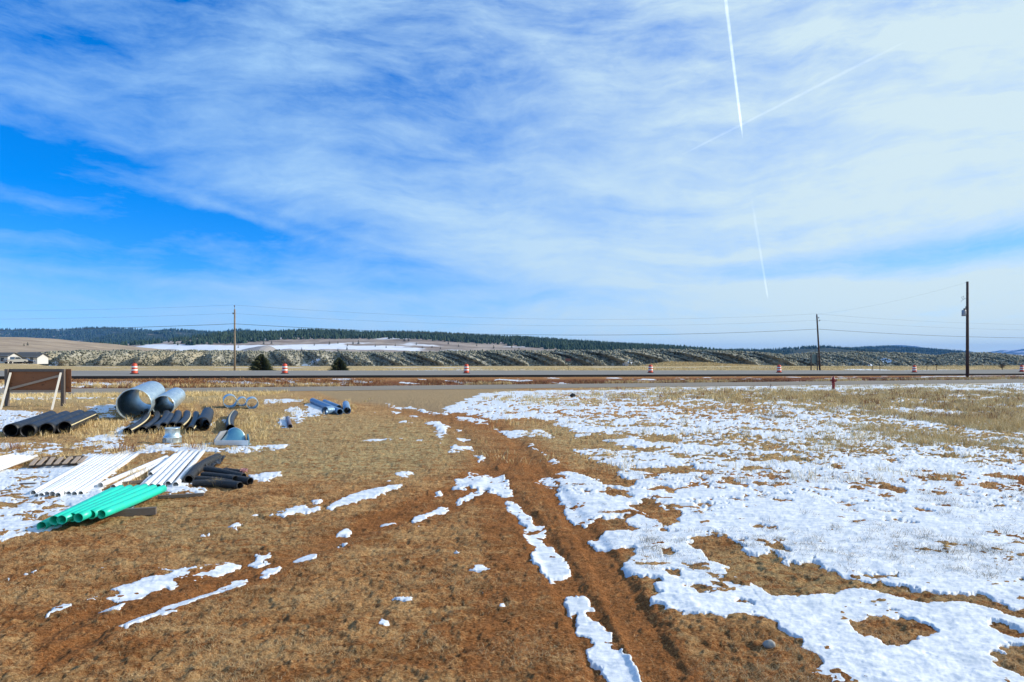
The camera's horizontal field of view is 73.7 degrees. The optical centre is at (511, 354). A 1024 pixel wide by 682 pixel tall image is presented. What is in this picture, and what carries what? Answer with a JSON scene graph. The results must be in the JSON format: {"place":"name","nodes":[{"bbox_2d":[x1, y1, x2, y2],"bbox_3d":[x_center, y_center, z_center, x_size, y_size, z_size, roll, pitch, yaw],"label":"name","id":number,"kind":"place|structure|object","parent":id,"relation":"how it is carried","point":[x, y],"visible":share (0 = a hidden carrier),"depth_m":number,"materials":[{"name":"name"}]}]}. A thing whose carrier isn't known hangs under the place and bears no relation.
{"place":"outdoors","nodes":[
{"label":"outdoors","id":0,"kind":"place"},
{"bbox_2d":[0,329,142,341],"bbox_3d":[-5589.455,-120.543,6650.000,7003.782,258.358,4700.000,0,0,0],"label":"hills","id":1,"kind":"structure","parent":0,"point":[24,335],"depth_m":5313.82,"materials":[{"name":"plant"}]},
{"bbox_2d":[0,326,150,340],"bbox_3d":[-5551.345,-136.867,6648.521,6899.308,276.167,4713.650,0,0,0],"label":"forest","id":2,"kind":"object","parent":1,"relation":"on","point":[56,334],"visible":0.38,"depth_m":5292.02,"materials":[{"name":"plant"}]},
{"bbox_2d":[0,337,171,352],"bbox_3d":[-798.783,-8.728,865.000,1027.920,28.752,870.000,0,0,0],"label":"grass hill","id":3,"kind":"structure","parent":0,"point":[11,344],"depth_m":657.83,"materials":[{"name":"plant"}]},
{"bbox_2d":[0,389,287,398],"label":"tan grass","id":4,"kind":"structure","parent":0,"point":[143,394],"depth_m":50.09,"materials":[{"name":"plant"}]},
{"bbox_2d":[102,331,232,343],"bbox_3d":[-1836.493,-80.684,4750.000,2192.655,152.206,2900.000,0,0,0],"label":"hills","id":5,"kind":"structure","parent":0,"point":[161,335],"depth_m":3844.38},
{"bbox_2d":[82,327,252,343],"bbox_3d":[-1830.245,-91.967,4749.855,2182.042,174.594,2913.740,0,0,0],"label":"forest","id":6,"kind":"object","parent":5,"relation":"on","point":[128,337],"visible":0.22,"depth_m":3777.63,"materials":[{"name":"plant"}]},
{"bbox_2d":[119,335,609,352],"bbox_3d":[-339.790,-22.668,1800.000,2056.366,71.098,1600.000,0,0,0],"label":"meadow slope","id":7,"kind":"structure","parent":0,"point":[366,344],"depth_m":1248.33,"materials":[{"name":"snow"}]},
{"bbox_2d":[87,328,743,351],"bbox_3d":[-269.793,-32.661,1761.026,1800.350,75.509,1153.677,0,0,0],"label":"forest","id":8,"kind":"object","parent":7,"relation":"on","point":[244,336],"visible":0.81,"depth_m":1414.32,"materials":[{"name":"plant"}]},
{"bbox_2d":[0,363,1023,681],"bbox_3d":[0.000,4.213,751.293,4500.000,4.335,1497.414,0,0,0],"label":"ground","id":9,"kind":"structure","parent":0,"point":[84,639],"depth_m":9.93,"materials":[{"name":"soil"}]},
{"bbox_2d":[0,352,21,362],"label":"house","id":10,"kind":"structure","parent":9,"relation":"on","point":[5,355],"depth_m":205.91,"materials":[{"name":"grey"}]},
{"bbox_2d":[3,357,27,363],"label":"parked truck","id":11,"kind":"object","parent":9,"relation":"on","point":[20,360],"visible":1,"depth_m":187.27,"materials":[{"name":"grey paint"}]},
{"bbox_2d":[0,454,31,465],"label":"plastic pipe","id":12,"kind":"object","parent":9,"relation":"on","point":[9,461],"visible":0.6,"depth_m":18.49,"materials":[{"name":"white plastic"}]},
{"bbox_2d":[0,454,37,470],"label":"plastic pipe","id":13,"kind":"object","parent":9,"relation":"on","point":[12,464],"visible":0.92,"depth_m":18.21,"materials":[{"name":"white plastic"}]},
{"bbox_2d":[2,411,56,436],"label":"drainage pipe","id":14,"kind":"object","parent":9,"relation":"on","point":[11,430],"visible":0.55,"depth_m":25.69,"materials":[{"name":"plastic"}]},
{"bbox_2d":[17,353,50,363],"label":"house","id":15,"kind":"structure","parent":9,"relation":"on","point":[40,358],"depth_m":212.44,"materials":[{"name":"grey"}]},
{"bbox_2d":[0,369,70,409],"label":"sign board","id":16,"kind":"object","parent":9,"relation":"on","point":[38,380],"visible":0.89,"depth_m":39.96,"materials":[{"name":"brown wood"}]},
{"bbox_2d":[20,411,69,436],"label":"drainage pipe","id":17,"kind":"object","parent":9,"relation":"on","point":[32,427],"visible":0.58,"depth_m":25.79,"materials":[{"name":"plastic"}]},
{"bbox_2d":[29,455,87,466],"bbox_3d":[-12.481,2.930,18.768,1.349,0.118,1.829,0,0,-24],"label":"pallet","id":18,"kind":"object","parent":9,"relation":"on","point":[61,461],"visible":0.98,"depth_m":18.50,"materials":[{"name":"brown wood"}]},
{"bbox_2d":[39,410,84,435],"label":"drainage pipe","id":19,"kind":"object","parent":9,"relation":"on","point":[50,426],"visible":0.66,"depth_m":26.56,"materials":[{"name":"plastic"}]},
{"bbox_2d":[36,487,113,529],"bbox_3d":[-8.308,2.928,13.163,0.164,0.160,3.103,0,0,-11],"label":"sewer pipe","id":20,"kind":"object","parent":9,"relation":"on","point":[44,523],"visible":0.34,"depth_m":11.80,"materials":[{"name":"green plastic"}]},
{"bbox_2d":[57,410,97,433],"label":"drainage pipe","id":21,"kind":"object","parent":9,"relation":"on","point":[74,422],"visible":0.92,"depth_m":27.49,"materials":[{"name":"black"}]},
{"bbox_2d":[64,452,124,493],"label":"plastic pipe","id":22,"kind":"object","parent":9,"relation":"on","point":[87,476],"visible":0.49,"depth_m":16.56,"materials":[{"name":"white plastic"}]},
{"bbox_2d":[71,453,133,495],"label":"plastic pipe","id":23,"kind":"object","parent":9,"relation":"on","point":[96,478],"visible":0.48,"depth_m":16.34,"materials":[{"name":"white plastic"}]},
{"bbox_2d":[2,435,207,451],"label":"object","id":24,"kind":"object","parent":9,"relation":"on","point":[17,446],"visible":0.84,"depth_m":21.47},
{"bbox_2d":[96,506,156,517],"bbox_3d":[-7.167,2.935,12.696,0.990,0.135,0.100,0,0,-17],"label":"timber","id":25,"kind":"object","parent":9,"relation":"on","point":[139,511],"visible":0.79,"depth_m":12.71,"materials":[{"name":"wood"}]},
{"bbox_2d":[56,485,132,523],"bbox_3d":[-7.858,2.814,12.991,0.159,0.161,2.790,0,0,-8],"label":"sewer pipe","id":26,"kind":"object","parent":25,"relation":"on","point":[69,516],"visible":0.51,"depth_m":12.29,"materials":[{"name":"green plastic"}]},
{"bbox_2d":[70,485,139,521],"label":"sewer pipe","id":27,"kind":"object","parent":25,"relation":"on","point":[95,503],"visible":0.36,"depth_m":12.80,"materials":[{"name":"green plastic"}]},
{"bbox_2d":[74,484,147,521],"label":"sewer pipe","id":28,"kind":"object","parent":25,"relation":"on","point":[83,515],"visible":0.61,"depth_m":12.18,"materials":[{"name":"green plastic"}]},
{"bbox_2d":[89,484,156,518],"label":"sewer pipe","id":29,"kind":"object","parent":25,"relation":"on","point":[126,497],"visible":0.58,"depth_m":12.87,"materials":[{"name":"green plastic"}]},
{"bbox_2d":[97,485,166,518],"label":"sewer pipe","id":30,"kind":"object","parent":25,"relation":"on","point":[128,503],"visible":1,"depth_m":12.91,"materials":[{"name":"green plastic"}]},
{"bbox_2d":[97,455,168,487],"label":"plastic pipe","id":31,"kind":"object","parent":9,"relation":"on","point":[110,480],"visible":0.84,"depth_m":16.76,"materials":[{"name":"white plastic"}]},
{"bbox_2d":[122,479,147,484],"bbox_3d":[-8.809,2.970,15.884,0.620,0.060,0.090,0,0,-37],"label":"timber","id":32,"kind":"object","parent":9,"relation":"on","point":[132,482],"visible":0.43,"depth_m":15.85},
{"bbox_2d":[123,410,150,434],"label":"drainage pipe","id":33,"kind":"object","parent":9,"relation":"on","point":[141,422],"visible":0.88,"depth_m":27.30,"materials":[{"name":"black"}]},
{"bbox_2d":[110,457,168,487],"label":"plastic pipe","id":34,"kind":"object","parent":9,"relation":"on","point":[153,466],"visible":0.55,"depth_m":16.85,"materials":[{"name":"white plastic"}]},
{"bbox_2d":[116,381,165,419],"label":"culvert pipe","id":35,"kind":"object","parent":9,"relation":"on","point":[128,401],"visible":0.86,"depth_m":34.69,"materials":[{"name":"metal"}]},
{"bbox_2d":[140,473,152,484],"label":"plastic pipe","id":36,"kind":"object","parent":9,"relation":"on","point":[148,477],"visible":0.12,"depth_m":16.17,"materials":[{"name":"white plastic"}]},
{"bbox_2d":[147,453,177,475],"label":"plastic pipe","id":37,"kind":"object","parent":36,"relation":"on","point":[155,469],"visible":0.81,"depth_m":17.68,"materials":[{"name":"white plastic"}]},
{"bbox_2d":[138,411,160,432],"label":"drainage pipe","id":38,"kind":"object","parent":9,"relation":"on","point":[156,417],"visible":0.79,"depth_m":27.82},
{"bbox_2d":[149,410,169,432],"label":"drainage pipe","id":39,"kind":"object","parent":9,"relation":"on","point":[158,425],"visible":0.65,"depth_m":27.13,"materials":[{"name":"plastic"}]},
{"bbox_2d":[143,450,182,485],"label":"plastic pipe","id":40,"kind":"object","parent":9,"relation":"on","point":[150,480],"visible":0.6,"depth_m":17.11,"materials":[{"name":"white plastic"}]},
{"bbox_2d":[161,413,173,429],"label":"drainage pipe","id":41,"kind":"object","parent":9,"relation":"on","point":[168,419],"visible":0.59,"depth_m":28.30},
{"bbox_2d":[152,387,185,415],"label":"culvert pipe","id":42,"kind":"object","parent":9,"relation":"on","point":[176,395],"visible":0.83,"depth_m":37.29,"materials":[{"name":"metal"}]},
{"bbox_2d":[149,449,188,485],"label":"plastic pipe","id":43,"kind":"object","parent":9,"relation":"on","point":[169,468],"visible":0.64,"depth_m":17.37,"materials":[{"name":"white plastic"}]},
{"bbox_2d":[162,427,181,442],"bbox_3d":[-11.558,2.752,23.236,0.586,0.530,0.592,0,0,0],"label":"steel collar","id":44,"kind":"object","parent":9,"relation":"on","point":[172,435],"visible":0.94,"depth_m":23.04,"materials":[{"name":"grey"}]},
{"bbox_2d":[156,450,193,484],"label":"plastic pipe","id":45,"kind":"object","parent":9,"relation":"on","point":[165,478],"visible":0.66,"depth_m":17.28,"materials":[{"name":"white plastic"}]},
{"bbox_2d":[168,410,181,426],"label":"drainage pipe","id":46,"kind":"object","parent":9,"relation":"on","point":[177,417],"visible":0.87,"depth_m":28.98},
{"bbox_2d":[158,493,203,498],"bbox_3d":[-6.965,2.970,14.372,0.876,0.060,0.090,0,0,-18],"label":"timber","id":47,"kind":"object","parent":9,"relation":"on","point":[181,495],"visible":1,"depth_m":14.34,"materials":[{"name":"wood"}]},
{"bbox_2d":[165,450,199,485],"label":"plastic pipe","id":48,"kind":"object","parent":9,"relation":"on","point":[180,469],"visible":0.97,"depth_m":17.57,"materials":[{"name":"white plastic"}]},
{"bbox_2d":[174,410,190,429],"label":"drainage pipe","id":49,"kind":"object","parent":9,"relation":"on","point":[184,421],"visible":0.92,"depth_m":28.55,"materials":[{"name":"black"}]},
{"bbox_2d":[0,394,370,485],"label":"tan grass","id":50,"kind":"structure","parent":9,"relation":"on","point":[117,425],"depth_m":27.56,"materials":[{"name":"plant"}]},
{"bbox_2d":[172,449,204,485],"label":"plastic pipe","id":51,"kind":"object","parent":9,"relation":"on","point":[193,462],"visible":0.85,"depth_m":17.56,"materials":[{"name":"white plastic"}]},
{"bbox_2d":[186,411,199,433],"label":"drainage pipe","id":52,"kind":"object","parent":9,"relation":"on","point":[196,414],"visible":0.78,"depth_m":27.56,"materials":[{"name":"black"}]},
{"bbox_2d":[183,453,225,482],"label":"drain pipe","id":53,"kind":"object","parent":9,"relation":"on","point":[194,471],"visible":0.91,"depth_m":17.38,"materials":[{"name":"black plastic"}]},
{"bbox_2d":[195,407,213,430],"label":"drainage pipe","id":54,"kind":"object","parent":9,"relation":"on","point":[207,413],"visible":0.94,"depth_m":28.84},
{"bbox_2d":[195,476,234,480],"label":"drain pipe","id":55,"kind":"object","parent":9,"relation":"on","point":[205,478],"visible":0.34,"depth_m":15.98,"materials":[{"name":"black plastic"}]},
{"bbox_2d":[192,480,242,488],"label":"drain pipe","id":56,"kind":"object","parent":9,"relation":"on","point":[223,484],"visible":0.94,"depth_m":15.45,"materials":[{"name":"black plastic"}]},
{"bbox_2d":[200,472,237,479],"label":"drain pipe","id":57,"kind":"object","parent":9,"relation":"on","point":[220,475],"visible":0.65,"depth_m":16.12,"materials":[{"name":"black plastic"}]},
{"bbox_2d":[223,394,236,407],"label":"culvert pipe","id":58,"kind":"object","parent":9,"relation":"on","point":[233,405],"visible":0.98,"depth_m":38.63,"materials":[{"name":"metal"}]},
{"bbox_2d":[225,410,237,430],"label":"drainage pipe","id":59,"kind":"object","parent":9,"relation":"on","point":[232,416],"visible":0.93,"depth_m":28.55,"materials":[{"name":"black"}]},
{"bbox_2d":[214,427,250,445],"bbox_3d":[-9.239,2.728,22.792,1.180,0.523,0.720,0,0,0],"label":"flared end section","id":60,"kind":"object","parent":9,"relation":"on","point":[233,436],"visible":0.99,"depth_m":22.70,"materials":[{"name":"silver metal"}]},
{"bbox_2d":[232,305,235,370],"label":"utility pole","id":61,"kind":"object","parent":9,"relation":"on","point":[234,338],"visible":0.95,"depth_m":96.94,"materials":[{"name":"brown wood"}]},
{"bbox_2d":[230,474,253,484],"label":"drain pipe","id":62,"kind":"object","parent":9,"relation":"on","point":[245,480],"visible":0.69,"depth_m":15.85,"materials":[{"name":"black plastic"}]},
{"bbox_2d":[203,466,246,475],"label":"drain pipe","id":63,"kind":"object","parent":62,"relation":"on","point":[214,469],"visible":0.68,"depth_m":16.44,"materials":[{"name":"black plastic"}]},
{"bbox_2d":[246,396,258,408],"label":"culvert pipe","id":64,"kind":"object","parent":9,"relation":"on","point":[256,405],"visible":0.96,"depth_m":37.88,"materials":[{"name":"metal"}]},
{"bbox_2d":[239,345,274,351],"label":"spoil mound","id":65,"kind":"object","parent":9,"relation":"on","point":[266,348],"visible":0.31,"depth_m":603.88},
{"bbox_2d":[247,353,275,370],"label":"spruce tree","id":66,"kind":"object","parent":9,"relation":"on","point":[258,365],"visible":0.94,"depth_m":94.38,"materials":[{"name":"green plant"}]},
{"bbox_2d":[310,398,342,414],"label":"drainage pipe","id":67,"kind":"object","parent":9,"relation":"on","point":[316,402],"visible":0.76,"depth_m":38.05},
{"bbox_2d":[321,406,334,414],"bbox_3d":[-9.249,2.809,34.357,0.436,0.451,0.541,0,0,23],"label":"pipe coupling","id":68,"kind":"object","parent":9,"relation":"on","point":[325,410],"visible":0.99,"depth_m":34.32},
{"bbox_2d":[327,357,348,369],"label":"spruce tree","id":69,"kind":"object","parent":9,"relation":"on","point":[338,363],"visible":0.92,"depth_m":97.60,"materials":[{"name":"green plant"}]},
{"bbox_2d":[342,401,350,413],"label":"drainage pipe","id":70,"kind":"object","parent":9,"relation":"on","point":[345,404],"visible":0.92,"depth_m":36.25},
{"bbox_2d":[41,350,823,365],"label":"bluff","id":71,"kind":"structure","parent":9,"relation":"on","point":[431,359],"depth_m":282.86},
{"bbox_2d":[40,348,1023,365],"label":"sagebrush","id":72,"kind":"object","parent":71,"relation":"on","point":[948,359],"visible":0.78,"depth_m":286.95,"materials":[{"name":"plant"}]},
{"bbox_2d":[0,364,1023,681],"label":"snow","id":73,"kind":"structure","parent":9,"relation":"on","point":[964,642],"depth_m":12.12,"materials":[{"name":"snow"}]},
{"bbox_2d":[30,454,99,493],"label":"plastic pipe","id":74,"kind":"object","parent":73,"relation":"on","point":[50,482],"visible":0.75,"depth_m":16.26,"materials":[{"name":"white plastic"}]},
{"bbox_2d":[34,454,103,496],"bbox_3d":[-10.965,2.966,17.142,0.131,0.146,5.922,0,0,-19],"label":"plastic pipe","id":75,"kind":"object","parent":73,"relation":"on","point":[89,462],"visible":0.49,"depth_m":16.59,"materials":[{"name":"white plastic"}]},
{"bbox_2d":[38,453,108,495],"bbox_3d":[-10.878,2.959,17.169,0.115,0.127,5.977,0,0,-19],"label":"plastic pipe","id":76,"kind":"object","parent":73,"relation":"on","point":[81,469],"visible":0.48,"depth_m":16.55,"materials":[{"name":"white plastic"}]},
{"bbox_2d":[43,454,112,494],"bbox_3d":[-10.795,2.956,17.231,0.119,0.128,5.970,0,0,-19],"label":"plastic pipe","id":77,"kind":"object","parent":73,"relation":"on","point":[74,476],"visible":0.48,"depth_m":16.50,"materials":[{"name":"white plastic"}]},
{"bbox_2d":[49,453,116,495],"bbox_3d":[-10.652,2.943,17.214,0.132,0.148,6.153,0,0,-19],"label":"plastic pipe","id":78,"kind":"object","parent":73,"relation":"on","point":[55,491],"visible":0.58,"depth_m":15.79,"materials":[{"name":"white plastic"}]},
{"bbox_2d":[55,452,120,496],"bbox_3d":[-10.562,2.950,17.248,0.114,0.123,6.204,0,0,-19],"label":"plastic pipe","id":79,"kind":"object","parent":73,"relation":"on","point":[61,492],"visible":0.57,"depth_m":16.45,"materials":[{"name":"white plastic"}]},
{"bbox_2d":[65,452,129,493],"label":"plastic pipe","id":80,"kind":"object","parent":73,"relation":"on","point":[90,478],"visible":0.73,"depth_m":16.82,"materials":[{"name":"white plastic"}]},
{"bbox_2d":[79,452,138,493],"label":"plastic pipe","id":81,"kind":"object","parent":73,"relation":"on","point":[103,477],"visible":0.9,"depth_m":16.70,"materials":[{"name":"white plastic"}]},
{"bbox_2d":[0,369,1023,379],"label":"highway","id":82,"kind":"structure","parent":9,"relation":"on","point":[368,374],"depth_m":83.87,"materials":[{"name":"asphalt"}]},
{"bbox_2d":[130,363,138,373],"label":"traffic drum","id":83,"kind":"object","parent":82,"relation":"on","point":[134,369],"visible":1,"depth_m":70.80,"materials":[{"name":"orange plastic"}]},
{"bbox_2d":[72,376,1022,387],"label":"rusty weeds","id":84,"kind":"object","parent":9,"relation":"on","point":[346,381],"visible":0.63,"depth_m":68.41,"materials":[{"name":"plant"}]},
{"bbox_2d":[638,361,783,365],"bbox_3d":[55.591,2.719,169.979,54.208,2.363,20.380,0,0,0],"label":"tan grass","id":85,"kind":"structure","parent":9,"relation":"on","point":[689,363],"depth_m":168.45,"materials":[{"name":"plant"}]},
{"bbox_2d":[478,382,1023,483],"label":"tan grass","id":86,"kind":"structure","parent":9,"relation":"on","point":[1004,422],"depth_m":36.63,"materials":[{"name":"plant"}]},
{"bbox_2d":[763,639,775,647],"bbox_3d":[2.630,2.961,6.981,0.123,0.094,0.105,0,0,0],"label":"rock","id":87,"kind":"object","parent":9,"relation":"on","point":[768,643],"visible":0.99,"depth_m":6.95,"materials":[{"name":"grey stone"}]},
{"bbox_2d":[548,410,1023,581],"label":"dead twigs","id":88,"kind":"object","parent":9,"relation":"on","point":[987,549],"visible":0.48,"depth_m":10.95,"materials":[{"name":"plant"}]},
{"bbox_2d":[605,384,1023,421],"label":"rusty grass","id":89,"kind":"structure","parent":9,"relation":"on","point":[876,401],"depth_m":44.54,"materials":[{"name":"plant"}]},
{"bbox_2d":[811,354,817,369],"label":"roadside sign","id":90,"kind":"object","parent":9,"relation":"on","point":[814,358],"visible":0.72,"depth_m":117.61,"materials":[{"name":"grey metal"}]},
{"bbox_2d":[816,314,820,369],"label":"utility pole","id":91,"kind":"object","parent":9,"relation":"on","point":[817,317],"visible":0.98,"depth_m":116.89,"materials":[{"name":"brown wood"}]},
{"bbox_2d":[24,324,1006,337],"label":"overhead wire","id":92,"kind":"object","parent":91,"relation":"attached to","point":[466,333],"visible":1,"depth_m":103.43,"materials":[{"name":"grey"}]},
{"bbox_2d":[33,305,1019,324],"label":"overhead wire","id":93,"kind":"object","parent":91,"relation":"attached to","point":[474,317],"visible":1,"depth_m":101.60,"materials":[{"name":"grey"}]},
{"bbox_2d":[49,313,1006,329],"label":"overhead wire","id":94,"kind":"object","parent":91,"relation":"attached to","point":[482,324],"visible":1,"depth_m":104.31,"materials":[{"name":"grey"}]},
{"bbox_2d":[625,418,1023,578],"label":"dead twigs","id":95,"kind":"object","parent":9,"relation":"on","point":[838,526],"visible":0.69,"depth_m":10.86,"materials":[{"name":"plant"}]},
{"bbox_2d":[800,352,941,365],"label":"spoil bank","id":96,"kind":"structure","parent":9,"relation":"on","point":[854,360],"depth_m":305.88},
{"bbox_2d":[961,281,968,377],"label":"utility pole","id":97,"kind":"object","parent":9,"relation":"on","point":[965,311],"visible":0.96,"depth_m":88.86,"materials":[{"name":"brown wood"}]},
{"bbox_2d":[0,379,1023,393],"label":"side road","id":98,"kind":"structure","parent":0,"point":[250,389],"depth_m":64.05,"materials":[{"name":"gravel"},{"name":"asphalt"}]},
{"bbox_2d":[0,375,1023,387],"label":"tan grass","id":99,"kind":"structure","parent":0,"point":[114,385],"depth_m":69.37,"materials":[{"name":"plant"}]},
{"bbox_2d":[0,0,1023,351],"label":"sky","id":100,"kind":"structure","parent":0,"point":[598,170],"materials":[{"name":"blue"}]},
{"bbox_2d":[77,365,1019,370],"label":"tan grass","id":101,"kind":"structure","parent":0,"point":[815,367],"depth_m":126.53,"materials":[{"name":"plant"}]},
{"bbox_2d":[778,348,858,353],"bbox_3d":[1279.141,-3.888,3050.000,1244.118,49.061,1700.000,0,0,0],"label":"hills","id":102,"kind":"structure","parent":0,"point":[800,351],"depth_m":2650.01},
{"bbox_2d":[724,345,887,354],"bbox_3d":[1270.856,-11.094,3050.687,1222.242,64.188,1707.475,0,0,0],"label":"forest","id":103,"kind":"object","parent":102,"relation":"on","point":[771,351],"visible":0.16,"depth_m":2756.35,"materials":[{"name":"plant"}]},
{"bbox_2d":[867,348,937,353],"bbox_3d":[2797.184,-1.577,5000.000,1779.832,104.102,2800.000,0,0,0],"label":"hills","id":104,"kind":"structure","parent":0,"point":[897,349],"depth_m":4646.80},
{"bbox_2d":[852,345,1023,355],"bbox_3d":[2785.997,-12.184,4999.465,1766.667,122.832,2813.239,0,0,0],"label":"forest","id":105,"kind":"object","parent":104,"relation":"on","point":[911,349],"visible":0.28,"depth_m":4141.67,"materials":[{"name":"plant"}]},
{"bbox_2d":[889,345,1023,354],"bbox_3d":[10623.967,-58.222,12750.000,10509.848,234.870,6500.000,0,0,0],"label":"mountains","id":106,"kind":"structure","parent":0,"point":[1018,352],"depth_m":12163.23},
{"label":"sewer pipe","id":107,"kind":"object","parent":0,"visible":0},
{"bbox_2d":[49,485,123,524],"bbox_3d":[-8.048,2.831,13.060,0.169,0.181,2.949,0,0,-10],"label":"sewer pipe","id":108,"kind":"object","parent":107,"relation":"on","point":[52,520],"visible":0.48,"depth_m":12.38,"materials":[{"name":"green plastic"}]},
{"label":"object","id":109,"kind":"structure","parent":0,"visible":0},
{"bbox_2d":[934,354,1023,365],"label":"spoil bank","id":110,"kind":"structure","parent":109,"relation":"on","point":[1013,362],"depth_m":292.67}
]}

